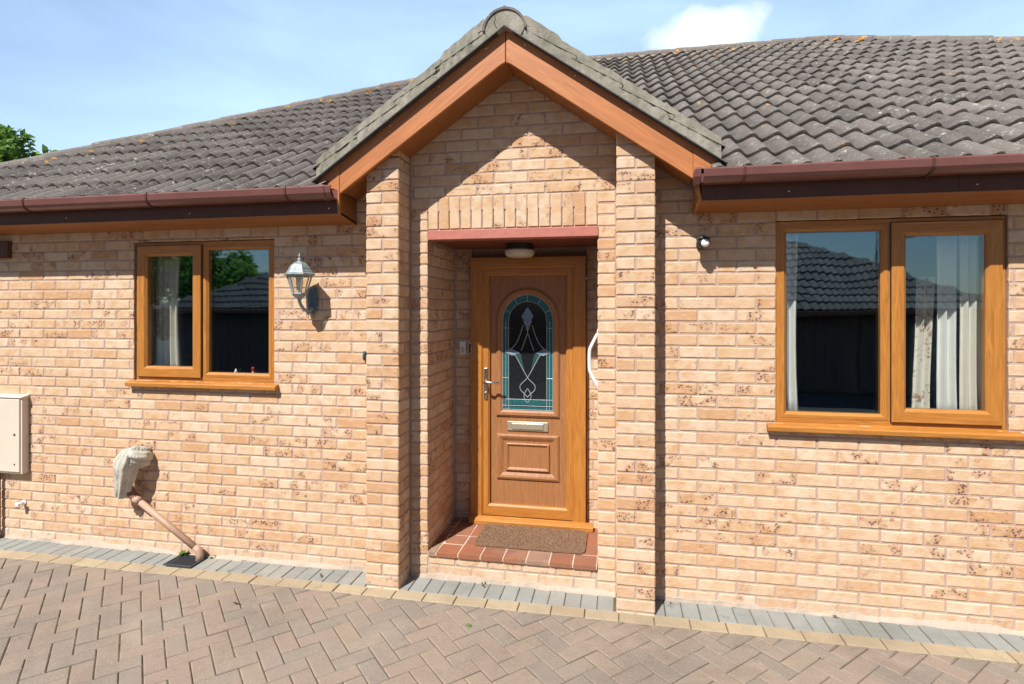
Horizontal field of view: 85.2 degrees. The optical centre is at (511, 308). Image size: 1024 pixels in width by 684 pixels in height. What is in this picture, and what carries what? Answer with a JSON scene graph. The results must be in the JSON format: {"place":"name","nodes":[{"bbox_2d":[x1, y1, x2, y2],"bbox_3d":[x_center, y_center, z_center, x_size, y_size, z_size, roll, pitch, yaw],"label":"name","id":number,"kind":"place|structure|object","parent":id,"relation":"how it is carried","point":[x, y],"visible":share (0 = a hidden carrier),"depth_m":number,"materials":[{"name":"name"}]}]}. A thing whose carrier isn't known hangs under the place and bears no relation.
{"place":"outdoors","nodes":[
{"label":"outdoors","id":0,"kind":"place"},
{"bbox_2d":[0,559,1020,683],"bbox_3d":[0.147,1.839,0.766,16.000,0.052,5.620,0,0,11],"label":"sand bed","id":1,"kind":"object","parent":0,"point":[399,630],"depth_m":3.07,"materials":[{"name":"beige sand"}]},
{"bbox_2d":[0,537,1023,652],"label":"grey paving border","id":2,"kind":"object","parent":1,"relation":"on","point":[894,631],"visible":0.85,"depth_m":3.46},
{"bbox_2d":[163,554,207,568],"bbox_3d":[-2.337,1.829,3.987,0.225,0.061,0.168,0,0,11],"label":"drain gully","id":3,"kind":"object","parent":2,"relation":"in","point":[187,561],"visible":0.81,"depth_m":3.97,"materials":[{"name":"black plastic"}]},
{"bbox_2d":[178,550,188,556],"bbox_3d":[-2.400,1.786,4.088,0.088,0.047,0.100,0,0,11],"label":"weed","id":4,"kind":"object","parent":3,"relation":"on","point":[182,553],"visible":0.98,"depth_m":4.08,"materials":[{"name":"green plant"}]},
{"bbox_2d":[0,550,1023,664],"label":"yellow paving edge","id":5,"kind":"object","parent":1,"relation":"on","point":[1013,657],"visible":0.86,"depth_m":3.33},
{"bbox_2d":[0,557,1023,683],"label":"driveway","id":6,"kind":"structure","parent":0,"point":[456,639],"depth_m":2.98,"materials":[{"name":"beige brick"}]},
{"bbox_2d":[0,0,1023,156],"label":"sky","id":7,"kind":"structure","parent":0,"point":[74,73],"materials":[{"name":"blue"}]},
{"label":"ground","id":8,"kind":"structure","parent":0,"visible":0},
{"bbox_2d":[0,124,58,162],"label":"broadleaf tree","id":9,"kind":"object","parent":8,"relation":"on","point":[12,144],"visible":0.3,"depth_m":15.31,"materials":[{"name":"green plant"}]},
{"bbox_2d":[0,5,1023,636],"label":"bungalow","id":10,"kind":"object","parent":8,"relation":"on","point":[678,453],"visible":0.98,"depth_m":3.72,"materials":[{"name":"brick"}]},
{"bbox_2d":[0,473,1,537],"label":"supply pipe","id":11,"kind":"object","parent":10,"relation":"attached to","point":[0,506],"visible":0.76,"depth_m":4.39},
{"bbox_2d":[0,241,11,257],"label":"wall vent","id":12,"kind":"object","parent":10,"relation":"attached to","point":[5,249],"depth_m":4.37,"materials":[{"name":"brown plastic"}]},
{"bbox_2d":[0,393,29,473],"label":"meter box","id":13,"kind":"object","parent":10,"relation":"attached to","point":[14,433],"visible":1,"depth_m":4.32,"materials":[{"name":"plastic"}]},
{"bbox_2d":[0,399,19,471],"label":"meter door","id":14,"kind":"structure","parent":13,"relation":"in","point":[9,408],"depth_m":4.32,"materials":[{"name":"plastic"}]},
{"bbox_2d":[15,500,25,506],"bbox_3d":[-3.830,1.517,4.340,0.049,0.039,0.062,0,0,11],"label":"overflow spout","id":15,"kind":"object","parent":10,"relation":"attached to","point":[22,502],"visible":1,"depth_m":4.33,"materials":[{"name":"white plastic"}]},
{"bbox_2d":[127,486,203,561],"bbox_3d":[-2.538,1.559,4.058,0.644,0.537,0.065,0,0,9],"label":"waste pipe","id":16,"kind":"object","parent":10,"relation":"attached to","point":[134,496],"visible":0.91,"depth_m":4.04,"materials":[{"name":"brown plastic"}]},
{"bbox_2d":[113,446,153,498],"bbox_3d":[-2.794,1.194,4.073,0.249,0.386,0.194,0,0,11],"label":"cloth cover","id":17,"kind":"object","parent":16,"relation":"attached to","point":[129,463],"visible":0.98,"depth_m":4.03,"materials":[{"name":"beige fabric"}]},
{"bbox_2d":[156,256,180,365],"bbox_3d":[-2.679,0.030,4.346,0.223,1.050,0.046,0,0,11],"label":"curtain","id":18,"kind":"object","parent":10,"relation":"hanging from","point":[167,292],"visible":0.72,"depth_m":4.34,"materials":[{"name":"white fabric"}]},
{"bbox_2d":[125,240,278,390],"bbox_3d":[-2.260,0.038,4.091,1.240,1.071,0.138,0,0,11],"label":"window","id":19,"kind":"structure","parent":10,"relation":"in","point":[201,370],"depth_m":4.09,"materials":[{"name":"brown wood"}]},
{"bbox_2d":[284,253,317,314],"bbox_3d":[-1.433,-0.167,3.786,0.201,0.416,0.246,0,0,11],"label":"wall lantern","id":20,"kind":"object","parent":10,"relation":"attached to","point":[299,268],"depth_m":3.75,"materials":[{"name":"metal"}]},
{"bbox_2d":[362,351,365,359],"bbox_3d":[-1.013,0.320,3.811,0.016,0.060,0.038,0,0,11],"label":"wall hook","id":21,"kind":"object","parent":10,"relation":"attached to","point":[364,355],"depth_m":3.81,"materials":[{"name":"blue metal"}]},
{"bbox_2d":[460,341,465,353],"bbox_3d":[-0.381,0.301,4.325,0.050,0.103,0.030,0,0,11],"label":"doorbell","id":22,"kind":"object","parent":10,"relation":"attached to","point":[462,347],"visible":1,"depth_m":4.31,"materials":[{"name":"white plastic"}]},
{"bbox_2d":[468,342,471,353],"bbox_3d":[-0.319,0.300,4.248,0.026,0.090,0.026,0,0,11],"label":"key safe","id":23,"kind":"object","parent":10,"relation":"attached to","point":[469,347],"visible":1,"depth_m":4.24,"materials":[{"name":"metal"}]},
{"bbox_2d":[505,243,534,257],"bbox_3d":[0.055,-0.415,3.991,0.216,0.097,0.216,0,0,11],"label":"porch ceiling light","id":24,"kind":"object","parent":10,"relation":"attached to","point":[519,250],"visible":1,"depth_m":3.91,"materials":[{"name":"white plastic"}]},
{"bbox_2d":[474,524,587,553],"bbox_3d":[0.141,1.611,3.927,0.763,0.020,0.365,0,0,11],"label":"doormat","id":25,"kind":"object","parent":10,"relation":"on","point":[535,538],"visible":1,"depth_m":3.90,"materials":[{"name":"brown carpet"}]},
{"bbox_2d":[469,256,592,532],"bbox_3d":[0.142,0.616,4.196,0.933,2.016,0.165,0,0,11],"label":"front door","id":26,"kind":"structure","parent":10,"relation":"in","point":[528,320],"depth_m":4.21,"materials":[{"name":"brown wood"}]},
{"bbox_2d":[588,329,597,390],"bbox_3d":[0.529,0.331,3.625,0.073,0.402,0.060,0,0,11],"label":"grab rail","id":27,"kind":"object","parent":10,"relation":"attached to","point":[594,380],"visible":0.91,"depth_m":3.62,"materials":[{"name":"white plastic"}]},
{"bbox_2d":[696,236,709,248],"bbox_3d":[1.151,-0.400,3.353,0.077,0.078,0.120,0,0,11],"label":"motion sensor","id":28,"kind":"object","parent":10,"relation":"attached to","point":[702,242],"visible":1,"depth_m":3.31,"materials":[{"name":"white plastic"}]},
{"bbox_2d":[786,233,797,410],"bbox_3d":[1.702,0.095,3.483,0.173,1.240,0.046,0,0,11],"label":"curtain","id":29,"kind":"object","parent":10,"relation":"hanging from","point":[791,298],"visible":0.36,"depth_m":3.47,"materials":[{"name":"white fabric"}]},
{"bbox_2d":[766,216,1023,440],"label":"window","id":30,"kind":"structure","parent":10,"relation":"in","point":[893,418],"depth_m":3.21,"materials":[{"name":"brown wood"}]},
{"bbox_2d":[912,277,934,407],"bbox_3d":[2.524,0.260,3.416,0.133,0.910,0.046,0,0,11],"label":"curtain","id":31,"kind":"object","parent":10,"relation":"hanging from","point":[925,287],"visible":0.84,"depth_m":3.42,"materials":[{"name":"white fabric"}]},
{"bbox_2d":[936,236,956,408],"bbox_3d":[2.625,0.095,3.356,0.113,1.240,0.046,0,0,11],"label":"curtain","id":32,"kind":"object","parent":10,"relation":"hanging from","point":[946,390],"visible":0.74,"depth_m":3.36,"materials":[{"name":"white fabric"}]},
{"bbox_2d":[959,235,980,409],"bbox_3d":[2.745,0.095,3.282,0.188,1.240,0.036,0,0,11],"label":"curtain","id":33,"kind":"object","parent":10,"relation":"hanging from","point":[970,330],"visible":0.46,"depth_m":3.29,"materials":[{"name":"beige fabric"}]}
]}

